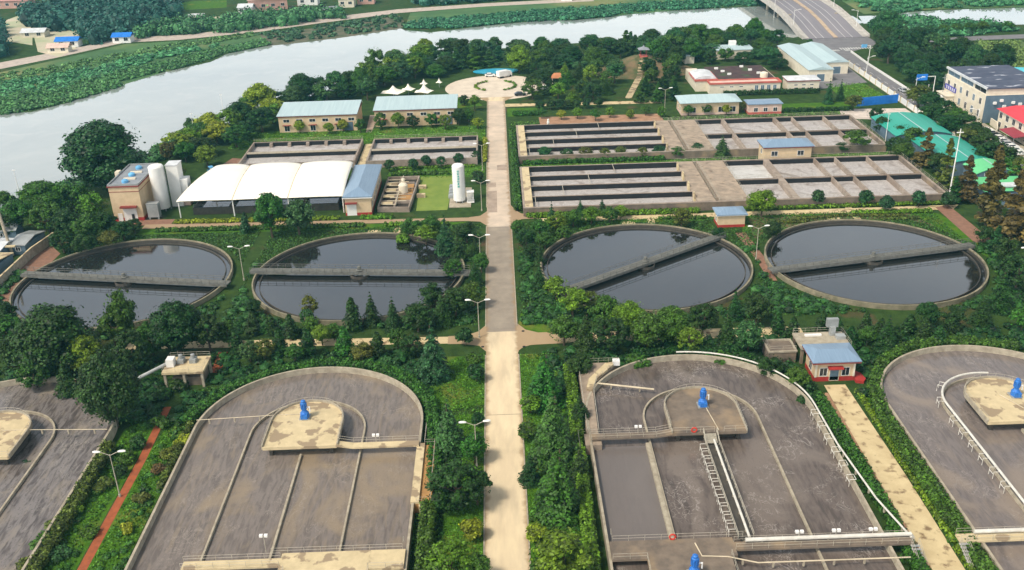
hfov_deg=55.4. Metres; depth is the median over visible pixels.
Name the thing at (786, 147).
building
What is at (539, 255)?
cedar tree
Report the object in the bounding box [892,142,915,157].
broadleaf tree
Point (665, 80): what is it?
redwood tree
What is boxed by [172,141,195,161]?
broadleaf tree
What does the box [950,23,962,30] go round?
young tree
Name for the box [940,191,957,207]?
clipped tree
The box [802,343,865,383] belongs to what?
pump house
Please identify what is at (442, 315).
cedar tree
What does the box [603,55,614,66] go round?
broadleaf tree
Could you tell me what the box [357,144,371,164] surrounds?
raised walkway
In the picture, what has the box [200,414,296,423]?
air pipe
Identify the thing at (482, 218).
side road
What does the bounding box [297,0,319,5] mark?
village house
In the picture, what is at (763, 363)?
young tree
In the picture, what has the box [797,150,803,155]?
window
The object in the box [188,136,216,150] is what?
broadleaf tree
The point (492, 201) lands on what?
road patch
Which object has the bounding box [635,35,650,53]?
broadleaf tree
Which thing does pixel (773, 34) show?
broadleaf tree
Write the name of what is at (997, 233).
cypress tree
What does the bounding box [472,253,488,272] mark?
young tree
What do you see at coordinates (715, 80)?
office building
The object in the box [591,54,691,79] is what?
mound
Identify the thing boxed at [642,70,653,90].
redwood tree
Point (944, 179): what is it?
redwood tree
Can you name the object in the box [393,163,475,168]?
hedge
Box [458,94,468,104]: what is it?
young tree
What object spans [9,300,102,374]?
broadleaf tree
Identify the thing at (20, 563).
shrub
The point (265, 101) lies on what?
broadleaf tree
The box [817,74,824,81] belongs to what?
door
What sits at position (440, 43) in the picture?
broadleaf tree
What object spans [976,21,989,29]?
broadleaf tree
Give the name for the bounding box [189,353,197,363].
pump
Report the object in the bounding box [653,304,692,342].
broadleaf tree
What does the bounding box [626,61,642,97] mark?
garden steps
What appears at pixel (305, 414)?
aerator motor
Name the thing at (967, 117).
broadleaf tree
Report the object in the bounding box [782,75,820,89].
building
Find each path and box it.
[0,246,59,301]
[77,407,170,569]
[125,337,447,348]
[142,218,468,228]
[212,352,227,372]
[366,115,374,131]
[505,101,661,106]
[541,205,957,220]
[566,327,802,341]
[736,232,776,280]
[824,384,964,569]
[936,205,990,241]
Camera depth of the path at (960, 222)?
247.46 m
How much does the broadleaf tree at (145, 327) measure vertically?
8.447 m
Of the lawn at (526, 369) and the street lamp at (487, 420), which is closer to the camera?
the street lamp at (487, 420)
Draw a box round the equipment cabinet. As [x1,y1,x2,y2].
[145,201,161,218]
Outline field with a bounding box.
[181,0,226,9]
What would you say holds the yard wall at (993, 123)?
on the pavement at (1018, 144)
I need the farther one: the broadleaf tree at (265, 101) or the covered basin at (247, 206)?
the broadleaf tree at (265, 101)
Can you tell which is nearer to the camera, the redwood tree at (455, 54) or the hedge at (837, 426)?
the hedge at (837, 426)
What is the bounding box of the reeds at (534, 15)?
[403,0,758,28]
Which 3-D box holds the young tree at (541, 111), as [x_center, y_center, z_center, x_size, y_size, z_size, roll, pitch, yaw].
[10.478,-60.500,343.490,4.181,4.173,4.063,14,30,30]
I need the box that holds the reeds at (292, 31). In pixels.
[258,13,406,42]
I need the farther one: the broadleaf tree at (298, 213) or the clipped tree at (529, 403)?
the broadleaf tree at (298, 213)
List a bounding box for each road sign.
[861,44,870,62]
[916,74,935,90]
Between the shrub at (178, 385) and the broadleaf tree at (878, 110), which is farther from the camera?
the broadleaf tree at (878, 110)
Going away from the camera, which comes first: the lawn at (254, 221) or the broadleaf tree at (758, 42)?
the lawn at (254, 221)
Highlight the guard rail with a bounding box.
[851,50,909,89]
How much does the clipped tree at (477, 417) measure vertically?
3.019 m
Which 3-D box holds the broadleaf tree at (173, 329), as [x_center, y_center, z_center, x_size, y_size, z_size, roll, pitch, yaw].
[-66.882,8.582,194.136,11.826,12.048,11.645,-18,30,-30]
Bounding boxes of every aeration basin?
[516,111,886,163]
[520,151,947,215]
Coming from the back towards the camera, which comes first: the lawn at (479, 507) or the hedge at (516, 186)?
the hedge at (516, 186)
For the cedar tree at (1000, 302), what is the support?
on the ground at (192, 166)
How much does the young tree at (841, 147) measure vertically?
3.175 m
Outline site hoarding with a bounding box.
[857,94,898,106]
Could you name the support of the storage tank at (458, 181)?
on the tank pad
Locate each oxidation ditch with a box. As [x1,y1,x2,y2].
[0,376,118,569]
[124,366,435,569]
[577,354,914,569]
[880,345,1023,569]
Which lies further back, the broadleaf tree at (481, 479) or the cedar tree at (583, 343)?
the cedar tree at (583, 343)
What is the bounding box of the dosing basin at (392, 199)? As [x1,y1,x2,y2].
[377,175,419,211]
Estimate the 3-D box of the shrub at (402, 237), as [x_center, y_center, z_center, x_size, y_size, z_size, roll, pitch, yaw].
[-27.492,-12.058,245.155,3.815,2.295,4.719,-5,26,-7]
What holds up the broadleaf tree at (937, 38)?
on the ground at (192, 166)
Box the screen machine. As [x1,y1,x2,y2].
[826,317,845,339]
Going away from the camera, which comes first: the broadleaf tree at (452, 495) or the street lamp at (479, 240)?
the broadleaf tree at (452, 495)
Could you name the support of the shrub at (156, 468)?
on the lawn at (116, 523)
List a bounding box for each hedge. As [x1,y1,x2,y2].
[25,439,115,569]
[152,222,364,232]
[156,420,194,489]
[174,217,286,223]
[179,385,222,396]
[182,356,442,476]
[311,215,339,219]
[360,213,393,219]
[383,220,449,226]
[390,169,448,175]
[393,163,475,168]
[414,497,437,569]
[474,80,487,90]
[482,136,487,161]
[503,80,516,89]
[508,127,522,210]
[512,110,537,115]
[522,155,664,164]
[526,207,700,217]
[544,218,595,221]
[563,362,600,569]
[630,344,817,391]
[658,214,706,219]
[723,88,819,94]
[744,200,942,209]
[778,219,811,223]
[784,106,852,111]
[789,213,904,219]
[814,390,931,569]
[851,207,932,213]
[866,334,1021,569]
[880,215,920,219]
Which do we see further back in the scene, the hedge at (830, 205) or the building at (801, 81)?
the building at (801, 81)
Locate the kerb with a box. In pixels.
[483,99,530,564]
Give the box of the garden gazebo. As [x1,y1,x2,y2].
[551,73,561,80]
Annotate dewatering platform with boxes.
[161,351,212,386]
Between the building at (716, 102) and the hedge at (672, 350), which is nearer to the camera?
the hedge at (672, 350)
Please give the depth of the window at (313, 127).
336.82 m
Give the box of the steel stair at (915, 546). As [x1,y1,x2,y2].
[910,538,928,564]
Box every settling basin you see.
[238,136,363,166]
[366,132,477,166]
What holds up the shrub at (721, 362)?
on the undergrowth at (225, 359)
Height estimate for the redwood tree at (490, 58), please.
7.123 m
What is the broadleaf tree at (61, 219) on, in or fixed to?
on the ground at (192, 166)
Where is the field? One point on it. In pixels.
(189, 5)
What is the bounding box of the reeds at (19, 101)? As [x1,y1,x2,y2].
[0,37,271,114]
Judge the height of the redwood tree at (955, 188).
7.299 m
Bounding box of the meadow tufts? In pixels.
[941,38,1023,66]
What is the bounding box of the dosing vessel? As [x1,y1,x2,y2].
[398,178,407,193]
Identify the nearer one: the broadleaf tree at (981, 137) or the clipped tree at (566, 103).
the broadleaf tree at (981, 137)
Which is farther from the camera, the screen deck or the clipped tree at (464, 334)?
the clipped tree at (464, 334)
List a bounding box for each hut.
[683,54,693,63]
[712,206,747,227]
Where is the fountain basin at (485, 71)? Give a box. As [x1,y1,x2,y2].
[473,68,517,73]
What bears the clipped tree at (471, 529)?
on the lawn at (479, 507)
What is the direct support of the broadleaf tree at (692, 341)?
on the ground at (192, 166)
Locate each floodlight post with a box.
[259,534,267,552]
[795,530,803,535]
[832,528,840,533]
[869,527,877,532]
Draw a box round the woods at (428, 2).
[411,0,491,5]
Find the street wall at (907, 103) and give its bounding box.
[848,60,960,137]
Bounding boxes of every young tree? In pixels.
[96,230,120,245]
[123,218,141,232]
[237,340,260,361]
[244,299,261,312]
[252,338,275,358]
[282,343,304,359]
[293,120,304,132]
[299,308,313,322]
[302,315,320,330]
[310,324,332,345]
[322,122,334,133]
[327,322,339,339]
[337,119,348,130]
[349,340,373,360]
[354,119,365,132]
[383,159,393,171]
[406,115,419,127]
[407,158,418,170]
[420,155,431,165]
[422,215,440,229]
[435,156,445,167]
[453,153,463,162]
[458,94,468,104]
[470,117,484,128]
[471,150,481,159]
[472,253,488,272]
[510,219,524,230]
[515,227,535,244]
[521,243,538,258]
[528,218,550,232]
[535,231,555,249]
[537,107,547,117]
[538,146,552,154]
[540,60,552,68]
[546,214,566,229]
[555,226,572,238]
[556,58,574,65]
[556,110,566,119]
[559,148,573,153]
[563,209,583,226]
[572,107,582,118]
[578,146,592,153]
[579,289,600,308]
[581,206,600,223]
[590,109,601,120]
[599,148,610,156]
[601,206,619,221]
[605,107,614,116]
[614,146,625,152]
[614,205,628,218]
[625,109,635,118]
[636,146,647,156]
[640,105,650,115]
[652,145,664,150]
[657,105,666,117]
[671,146,684,155]
[683,105,694,115]
[689,142,703,148]
[696,50,706,59]
[700,104,711,111]
[712,227,724,235]
[722,104,731,114]
[739,100,746,111]
[749,48,759,58]
[756,354,784,375]
[765,57,788,68]
[784,365,810,387]
[836,142,850,149]
[857,325,878,345]
[925,24,937,33]
[936,24,949,31]
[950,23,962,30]
[962,22,976,30]
[990,22,1001,29]
[1001,21,1015,28]
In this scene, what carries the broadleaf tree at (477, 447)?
on the lawn at (479, 507)
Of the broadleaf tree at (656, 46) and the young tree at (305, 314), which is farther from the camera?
the broadleaf tree at (656, 46)
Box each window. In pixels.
[284,126,289,131]
[310,125,315,130]
[730,106,735,111]
[771,151,777,155]
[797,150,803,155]
[819,368,827,375]
[841,367,849,375]
[948,70,959,79]
[961,77,973,86]
[975,84,986,93]
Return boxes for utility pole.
[0,213,15,255]
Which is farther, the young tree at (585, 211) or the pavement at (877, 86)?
the pavement at (877, 86)
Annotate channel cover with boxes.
[804,333,821,336]
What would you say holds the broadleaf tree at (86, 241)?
on the ground at (192, 166)
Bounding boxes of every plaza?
[445,75,544,99]
[481,96,513,100]
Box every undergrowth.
[0,240,1023,339]
[0,322,1023,424]
[45,389,955,569]
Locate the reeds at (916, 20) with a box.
[854,0,1023,36]
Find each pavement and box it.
[848,66,914,112]
[927,102,1023,156]
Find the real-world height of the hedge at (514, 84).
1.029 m
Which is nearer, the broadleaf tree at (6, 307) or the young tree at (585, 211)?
the broadleaf tree at (6, 307)
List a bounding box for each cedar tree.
[53,358,76,399]
[362,291,382,328]
[382,297,403,333]
[416,321,453,386]
[431,291,453,329]
[434,215,454,257]
[435,399,469,462]
[448,235,468,261]
[466,260,483,287]
[467,238,481,260]
[517,453,540,488]
[525,390,578,474]
[526,351,565,412]
[528,443,580,530]
[531,260,545,291]
[533,242,546,266]
[541,64,560,81]
[547,201,556,227]
[557,70,570,89]
[559,63,571,75]
[564,68,577,84]
[564,89,580,101]
[565,393,589,433]
[568,447,592,486]
[572,63,588,81]
[572,312,600,354]
[577,199,583,216]
[599,198,605,210]
[600,80,616,95]
[713,135,732,158]
[715,312,737,347]
[725,288,743,321]
[821,78,834,104]
[834,79,845,101]
[870,315,897,353]
[966,293,993,328]
[987,270,1013,315]
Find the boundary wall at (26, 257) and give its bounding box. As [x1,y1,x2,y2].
[0,232,54,285]
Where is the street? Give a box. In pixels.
[807,37,1022,170]
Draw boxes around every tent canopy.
[381,86,404,95]
[402,84,414,93]
[414,83,433,94]
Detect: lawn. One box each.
[42,420,153,569]
[87,412,181,569]
[137,222,464,234]
[186,219,338,222]
[228,125,484,148]
[388,166,484,177]
[414,356,484,410]
[416,176,452,210]
[442,414,483,569]
[457,98,481,107]
[507,108,537,116]
[518,313,550,331]
[519,157,747,171]
[520,354,556,396]
[523,406,585,569]
[567,218,701,223]
[742,212,901,231]
[781,102,860,113]
[812,152,892,156]
[833,83,883,100]
[855,392,968,569]
[913,212,987,256]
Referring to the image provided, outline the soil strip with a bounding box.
[824,393,929,565]
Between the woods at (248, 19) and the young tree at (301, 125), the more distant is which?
the woods at (248, 19)
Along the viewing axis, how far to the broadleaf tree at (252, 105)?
351.68 m
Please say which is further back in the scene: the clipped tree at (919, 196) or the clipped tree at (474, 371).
the clipped tree at (919, 196)
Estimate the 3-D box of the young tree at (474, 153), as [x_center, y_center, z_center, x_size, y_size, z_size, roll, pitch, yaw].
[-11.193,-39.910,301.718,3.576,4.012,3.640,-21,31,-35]
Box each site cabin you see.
[0,223,23,237]
[0,238,13,251]
[0,252,13,274]
[10,230,45,254]
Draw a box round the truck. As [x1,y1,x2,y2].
[496,69,511,78]
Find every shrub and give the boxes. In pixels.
[15,548,40,569]
[28,530,53,549]
[44,513,71,531]
[48,544,71,563]
[69,502,83,512]
[79,525,99,539]
[92,476,114,492]
[112,464,127,477]
[116,448,135,464]
[119,521,132,534]
[129,435,145,449]
[130,491,151,503]
[150,384,170,400]
[150,414,168,428]
[150,462,166,474]
[158,444,177,459]
[167,378,188,390]
[172,433,189,444]
[377,355,399,364]
[396,233,409,242]
[465,352,482,363]
[528,557,538,569]
[587,353,610,362]
[626,352,651,368]
[714,349,732,364]
[796,393,816,405]
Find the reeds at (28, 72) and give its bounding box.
[0,31,254,83]
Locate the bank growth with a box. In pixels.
[0,93,325,214]
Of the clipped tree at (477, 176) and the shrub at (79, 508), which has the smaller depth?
the shrub at (79, 508)
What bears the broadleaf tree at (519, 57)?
on the ground at (192, 166)
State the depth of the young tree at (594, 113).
338.05 m
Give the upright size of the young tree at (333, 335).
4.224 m
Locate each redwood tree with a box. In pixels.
[450,47,464,68]
[460,45,471,62]
[464,45,486,69]
[478,49,499,66]
[492,45,505,60]
[501,46,510,64]
[531,39,539,50]
[542,70,553,94]
[602,49,615,62]
[621,30,632,46]
[627,34,642,55]
[633,83,648,102]
[639,76,651,95]
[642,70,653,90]
[648,60,659,80]
[650,82,665,102]
[655,78,665,96]
[661,71,671,87]
[667,75,681,92]
[668,79,680,100]
[910,127,935,166]
[931,138,956,189]
[950,177,961,203]
[952,155,978,202]
[974,143,1010,225]
[985,169,1023,246]
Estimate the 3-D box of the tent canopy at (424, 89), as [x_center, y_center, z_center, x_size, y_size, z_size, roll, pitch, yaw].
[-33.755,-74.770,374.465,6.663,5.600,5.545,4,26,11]
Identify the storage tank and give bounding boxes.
[148,163,171,210]
[452,163,465,202]
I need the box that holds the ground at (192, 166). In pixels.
[0,0,1023,569]
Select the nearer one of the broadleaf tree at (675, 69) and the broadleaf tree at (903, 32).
the broadleaf tree at (675, 69)
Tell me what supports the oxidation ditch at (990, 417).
on the ground at (192, 166)
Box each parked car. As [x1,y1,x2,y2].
[485,73,494,76]
[514,91,525,95]
[898,87,905,92]
[1000,140,1015,143]
[1007,143,1019,147]
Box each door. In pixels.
[118,213,123,220]
[123,208,137,220]
[344,122,353,130]
[346,204,356,215]
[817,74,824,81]
[829,370,839,380]
[833,66,840,73]
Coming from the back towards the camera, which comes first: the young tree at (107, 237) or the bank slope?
the bank slope
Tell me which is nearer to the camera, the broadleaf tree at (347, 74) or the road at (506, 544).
the road at (506, 544)
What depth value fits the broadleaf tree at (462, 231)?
241.78 m
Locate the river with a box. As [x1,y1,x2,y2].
[0,6,862,206]
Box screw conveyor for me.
[138,363,165,378]
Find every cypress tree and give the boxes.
[228,329,242,354]
[239,212,249,234]
[244,311,259,338]
[264,314,281,335]
[271,327,287,357]
[281,314,299,340]
[299,328,317,358]
[333,326,354,356]
[342,297,361,333]
[369,331,387,357]
[769,310,786,335]
[782,316,799,339]
[812,310,828,331]
[836,317,844,332]
[845,326,859,347]
[856,312,873,330]
[874,318,885,339]
[893,325,902,342]
[900,314,917,335]
[912,317,931,339]
[932,325,946,345]
[944,310,962,334]
[986,225,1002,252]
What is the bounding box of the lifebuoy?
[669,534,675,539]
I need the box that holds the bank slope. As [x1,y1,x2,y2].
[260,16,403,45]
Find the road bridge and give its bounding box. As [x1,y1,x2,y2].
[760,0,869,38]
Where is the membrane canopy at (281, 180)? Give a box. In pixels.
[176,160,352,217]
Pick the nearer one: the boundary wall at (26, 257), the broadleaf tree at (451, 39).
the boundary wall at (26, 257)
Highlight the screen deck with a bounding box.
[792,327,851,363]
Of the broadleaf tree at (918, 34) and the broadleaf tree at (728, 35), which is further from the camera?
the broadleaf tree at (728, 35)
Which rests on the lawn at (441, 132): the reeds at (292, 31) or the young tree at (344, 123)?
the young tree at (344, 123)
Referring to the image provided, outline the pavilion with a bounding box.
[638,45,649,57]
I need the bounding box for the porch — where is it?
[936,90,953,105]
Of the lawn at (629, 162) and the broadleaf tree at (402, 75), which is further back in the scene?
the broadleaf tree at (402, 75)
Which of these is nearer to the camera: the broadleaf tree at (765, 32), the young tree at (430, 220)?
the young tree at (430, 220)
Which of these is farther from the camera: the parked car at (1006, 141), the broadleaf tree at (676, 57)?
the broadleaf tree at (676, 57)
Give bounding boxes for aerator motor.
[299,400,310,419]
[686,554,702,569]
[696,387,708,407]
[1007,378,1022,398]
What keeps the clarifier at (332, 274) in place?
on the ground at (192, 166)
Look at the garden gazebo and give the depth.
386.18 m
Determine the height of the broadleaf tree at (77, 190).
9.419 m
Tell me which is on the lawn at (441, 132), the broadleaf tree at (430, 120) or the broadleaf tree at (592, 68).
the broadleaf tree at (430, 120)
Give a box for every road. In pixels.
[0,0,593,68]
[448,326,485,350]
[469,212,486,224]
[485,331,529,569]
[486,226,516,331]
[487,101,510,226]
[510,206,536,222]
[516,323,566,350]
[907,34,1023,42]
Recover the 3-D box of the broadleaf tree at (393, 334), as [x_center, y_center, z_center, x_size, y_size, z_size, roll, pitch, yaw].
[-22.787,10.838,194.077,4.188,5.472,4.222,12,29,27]
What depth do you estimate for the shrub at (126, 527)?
146.16 m
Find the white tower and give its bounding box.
[164,160,193,205]
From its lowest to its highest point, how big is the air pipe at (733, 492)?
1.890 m
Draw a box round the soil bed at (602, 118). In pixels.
[539,114,662,123]
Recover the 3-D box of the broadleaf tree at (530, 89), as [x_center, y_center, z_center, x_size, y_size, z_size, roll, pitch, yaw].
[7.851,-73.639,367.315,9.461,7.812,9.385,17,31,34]
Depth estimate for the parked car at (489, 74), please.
402.31 m
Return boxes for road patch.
[488,165,506,211]
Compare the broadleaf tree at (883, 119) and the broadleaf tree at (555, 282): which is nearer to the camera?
the broadleaf tree at (555, 282)
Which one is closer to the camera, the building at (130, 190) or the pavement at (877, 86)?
the building at (130, 190)
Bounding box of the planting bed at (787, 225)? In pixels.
[748,213,937,237]
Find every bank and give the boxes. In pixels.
[0,34,260,88]
[407,0,751,26]
[842,0,1023,13]
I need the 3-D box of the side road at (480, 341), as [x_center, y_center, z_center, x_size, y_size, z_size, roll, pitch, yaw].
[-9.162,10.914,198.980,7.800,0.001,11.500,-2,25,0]
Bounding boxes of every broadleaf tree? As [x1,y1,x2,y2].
[0,190,16,211]
[0,198,33,224]
[0,212,21,234]
[0,298,18,321]
[0,313,21,354]
[0,333,21,369]
[9,190,35,199]
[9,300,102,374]
[13,179,69,214]
[13,362,51,388]
[27,201,60,232]
[48,207,80,231]
[48,229,74,252]
[55,181,88,212]
[57,118,150,190]
[65,334,102,371]
[69,211,105,238]
[70,232,97,251]
[72,346,142,427]
[74,191,106,214]
[92,312,129,344]
[94,210,118,230]
[103,288,138,332]
[109,220,134,240]
[110,328,148,368]
[131,319,162,355]
[145,298,205,353]
[158,131,194,155]
[159,141,174,160]
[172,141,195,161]
[174,127,202,141]
[181,122,207,137]
[183,117,193,126]
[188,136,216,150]
[191,311,224,350]
[193,112,224,125]
[193,145,217,167]
[199,120,229,143]
[215,108,242,126]
[215,319,238,344]
[220,124,249,147]
[226,101,251,119]
[232,121,255,136]
[237,95,261,105]
[242,83,275,106]
[242,102,256,115]
[242,106,276,132]
[252,192,285,237]
[254,97,282,108]
[264,102,279,123]
[272,89,285,101]
[278,198,315,234]
[281,85,305,101]
[285,73,314,98]
[300,294,318,312]
[309,75,324,90]
[311,80,339,100]
[325,71,347,93]
[333,82,356,99]
[342,70,354,90]
[350,67,370,94]
[354,61,376,72]
[356,77,378,100]
[364,47,383,66]
[366,69,379,82]
[372,65,397,85]
[373,112,386,128]
[378,56,403,79]
[382,50,408,68]
[386,327,406,348]
[390,112,404,128]
[391,59,413,82]
[399,332,424,356]
[400,217,423,234]
[401,301,432,331]
[404,56,424,77]
[407,44,433,55]
[409,51,427,73]
[412,224,438,244]
[414,57,435,69]
[417,38,432,45]
[417,281,443,307]
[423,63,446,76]
[424,112,438,126]
[424,455,487,512]
[424,535,475,569]
[426,44,440,58]
[435,38,452,53]
[435,55,455,70]
[437,51,450,59]
[438,114,451,129]
[441,258,462,277]
[442,286,469,315]
[443,37,459,47]
[448,38,469,54]
[451,108,465,124]
[454,221,478,242]
[456,552,491,569]
[458,431,488,463]
[460,467,492,504]
[462,107,473,121]
[463,281,486,307]
[467,39,488,58]
[468,95,480,110]
[484,40,493,54]
[488,36,502,50]
[505,43,531,72]
[506,39,524,46]
[510,40,531,51]
[521,79,544,98]
[523,73,541,87]
[528,526,596,569]
[530,46,551,62]
[533,36,549,44]
[533,68,552,82]
[537,40,552,52]
[541,47,556,58]
[542,275,568,299]
[547,314,579,345]
[549,52,573,67]
[549,82,565,97]
[551,38,570,51]
[554,42,572,53]
[556,286,589,317]
[562,45,583,61]
[564,352,592,374]
[572,61,589,69]
[574,78,593,97]
[578,37,595,49]
[580,33,599,45]
[581,65,598,81]
[582,46,605,63]
[582,81,604,101]
[587,294,620,328]
[588,58,605,76]
[590,314,630,349]
[596,37,615,46]
[597,37,616,53]
[598,69,614,85]
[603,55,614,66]
[604,59,624,72]
[604,63,624,82]
[609,299,645,336]
[611,38,629,57]
[628,311,668,348]
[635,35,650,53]
[637,57,653,71]
[642,29,660,38]
[643,67,658,82]
[644,40,664,55]
[651,51,666,61]
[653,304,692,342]
[656,37,670,57]
[661,33,684,49]
[661,58,676,74]
[664,27,686,43]
[666,45,686,62]
[666,52,682,64]
[666,65,682,79]
[670,208,691,226]
[674,324,703,350]
[679,26,691,36]
[681,37,703,59]
[682,23,701,34]
[687,34,701,41]
[688,302,718,334]
[690,24,712,45]
[703,51,718,63]
[705,34,725,44]
[705,43,722,56]
[709,27,724,34]
[717,47,734,60]
[720,31,740,44]
[726,24,746,37]
[732,319,766,352]
[733,51,754,64]
[736,37,751,45]
[736,39,747,45]
[741,28,760,41]
[741,291,774,325]
[744,17,764,38]
[746,188,778,216]
[752,37,769,48]
[755,28,776,40]
[756,45,779,64]
[762,220,784,237]
[768,29,787,47]
[842,129,871,145]
[844,94,863,110]
[868,15,882,32]
[868,107,886,119]
[871,8,903,34]
[872,26,899,40]
[872,34,889,56]
[872,115,890,132]
[875,37,904,63]
[885,136,910,150]
[890,25,911,42]
[890,42,919,52]
[892,44,916,69]
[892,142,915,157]
[893,123,908,128]
[900,59,932,82]
[901,127,925,142]
[904,84,932,107]
[909,26,927,49]
[915,71,945,90]
[915,301,940,322]
[917,91,945,107]
[917,103,947,119]
[919,52,946,75]
[921,31,950,52]
[926,152,948,171]
[933,99,959,111]
[933,114,962,131]
[935,52,948,64]
[938,39,964,63]
[939,304,967,325]
[941,107,969,123]
[945,58,977,73]
[952,112,982,131]
[953,36,973,58]
[954,127,982,143]
[958,124,990,141]
[963,43,986,62]
[965,58,978,65]
[968,132,1003,147]
[972,140,1007,159]
[973,225,993,242]
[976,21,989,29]
[976,52,1004,65]
[988,42,1016,65]
[989,146,1023,164]
[991,49,1010,64]
[992,235,1022,260]
[994,154,1022,175]
[997,251,1023,288]
[1006,305,1023,329]
[1007,155,1023,175]
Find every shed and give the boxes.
[712,40,752,58]
[777,43,833,81]
[800,42,848,73]
[870,112,953,143]
[911,134,990,175]
[963,158,1014,180]
[976,176,1017,200]
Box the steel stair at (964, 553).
[959,536,973,566]
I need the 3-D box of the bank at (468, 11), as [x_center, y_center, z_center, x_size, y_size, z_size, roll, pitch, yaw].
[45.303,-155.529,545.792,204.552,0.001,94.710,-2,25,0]
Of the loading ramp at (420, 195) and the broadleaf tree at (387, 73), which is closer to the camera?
the loading ramp at (420, 195)
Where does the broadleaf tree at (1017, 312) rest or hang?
on the ground at (192, 166)
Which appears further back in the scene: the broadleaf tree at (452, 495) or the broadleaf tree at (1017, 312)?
the broadleaf tree at (1017, 312)
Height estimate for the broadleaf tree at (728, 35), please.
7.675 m
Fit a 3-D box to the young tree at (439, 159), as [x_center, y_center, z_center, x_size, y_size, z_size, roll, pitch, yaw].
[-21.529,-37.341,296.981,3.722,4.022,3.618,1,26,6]
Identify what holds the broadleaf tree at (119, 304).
on the ground at (192, 166)
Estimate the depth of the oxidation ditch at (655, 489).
154.25 m
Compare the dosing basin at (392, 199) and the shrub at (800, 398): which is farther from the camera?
the dosing basin at (392, 199)
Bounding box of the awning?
[999,127,1023,141]
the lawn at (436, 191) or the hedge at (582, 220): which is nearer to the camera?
the hedge at (582, 220)
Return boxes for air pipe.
[3,429,106,433]
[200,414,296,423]
[597,382,653,391]
[676,351,912,537]
[695,543,910,567]
[699,439,750,536]
[745,532,914,541]
[936,372,1023,507]
[973,528,1023,533]
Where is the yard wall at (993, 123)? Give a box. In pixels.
[990,118,997,131]
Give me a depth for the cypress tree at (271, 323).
201.33 m
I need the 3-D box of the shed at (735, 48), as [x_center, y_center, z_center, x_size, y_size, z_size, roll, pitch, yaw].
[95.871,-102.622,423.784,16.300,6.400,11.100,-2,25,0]
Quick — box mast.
[949,129,963,191]
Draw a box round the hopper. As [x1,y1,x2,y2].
[165,356,175,366]
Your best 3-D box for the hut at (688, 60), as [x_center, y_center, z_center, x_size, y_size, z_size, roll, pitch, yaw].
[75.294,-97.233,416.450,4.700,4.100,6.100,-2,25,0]
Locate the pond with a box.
[859,8,1023,24]
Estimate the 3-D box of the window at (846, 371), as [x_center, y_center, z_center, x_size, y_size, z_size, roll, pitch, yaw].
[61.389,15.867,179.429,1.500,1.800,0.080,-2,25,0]
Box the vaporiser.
[467,190,473,202]
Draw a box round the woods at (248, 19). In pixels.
[129,2,347,38]
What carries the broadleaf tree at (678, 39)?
on the ground at (192, 166)
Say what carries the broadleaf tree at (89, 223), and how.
on the ground at (192, 166)
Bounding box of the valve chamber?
[762,335,797,362]
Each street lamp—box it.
[92,450,125,496]
[227,245,249,280]
[459,419,490,465]
[465,298,489,337]
[468,234,489,268]
[471,180,489,210]
[748,225,769,259]
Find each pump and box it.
[176,354,185,363]
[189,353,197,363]
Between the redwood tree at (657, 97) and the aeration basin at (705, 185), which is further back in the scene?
the redwood tree at (657, 97)
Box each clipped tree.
[454,327,473,345]
[458,517,483,540]
[465,363,484,380]
[471,170,483,182]
[471,412,484,425]
[517,421,539,439]
[519,394,541,412]
[525,523,547,542]
[534,100,544,108]
[545,99,555,109]
[554,98,563,108]
[563,100,573,106]
[572,100,580,106]
[581,97,590,105]
[593,96,603,104]
[811,189,825,201]
[858,189,874,203]
[878,195,895,208]
[912,190,926,206]
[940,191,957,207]
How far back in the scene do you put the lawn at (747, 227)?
254.55 m
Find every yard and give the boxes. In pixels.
[5,16,31,44]
[34,29,78,56]
[118,219,174,225]
[224,158,240,163]
[819,67,865,88]
[840,108,909,118]
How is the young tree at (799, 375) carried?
on the ground at (192, 166)
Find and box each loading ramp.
[417,193,425,197]
[418,184,425,188]
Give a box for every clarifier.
[9,238,232,330]
[249,232,470,325]
[540,224,752,314]
[764,219,988,309]
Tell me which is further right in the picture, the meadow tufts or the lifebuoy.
the meadow tufts
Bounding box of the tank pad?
[449,187,471,207]
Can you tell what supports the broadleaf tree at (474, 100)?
on the ground at (192, 166)
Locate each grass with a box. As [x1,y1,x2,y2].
[44,353,583,569]
[63,208,1023,336]
[228,82,891,177]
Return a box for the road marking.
[833,47,911,99]
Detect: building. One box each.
[106,163,153,220]
[276,100,362,132]
[342,164,381,215]
[373,94,457,126]
[675,93,741,115]
[685,65,781,93]
[743,98,782,114]
[757,138,814,158]
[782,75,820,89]
[944,65,1023,122]
[997,105,1023,144]
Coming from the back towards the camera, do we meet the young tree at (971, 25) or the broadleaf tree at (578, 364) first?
the young tree at (971, 25)
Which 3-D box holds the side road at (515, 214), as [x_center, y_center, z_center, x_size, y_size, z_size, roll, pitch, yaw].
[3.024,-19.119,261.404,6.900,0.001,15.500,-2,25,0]
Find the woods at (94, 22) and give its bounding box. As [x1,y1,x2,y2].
[0,0,184,56]
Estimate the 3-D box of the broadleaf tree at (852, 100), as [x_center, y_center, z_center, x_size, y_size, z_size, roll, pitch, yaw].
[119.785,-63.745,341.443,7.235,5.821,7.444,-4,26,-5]
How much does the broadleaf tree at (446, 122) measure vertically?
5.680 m
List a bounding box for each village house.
[0,0,34,8]
[20,28,50,37]
[45,43,71,52]
[53,36,82,46]
[110,32,134,42]
[237,3,254,13]
[247,0,287,10]
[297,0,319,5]
[338,0,355,7]
[357,0,375,4]
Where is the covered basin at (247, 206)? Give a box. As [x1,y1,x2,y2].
[193,179,347,214]

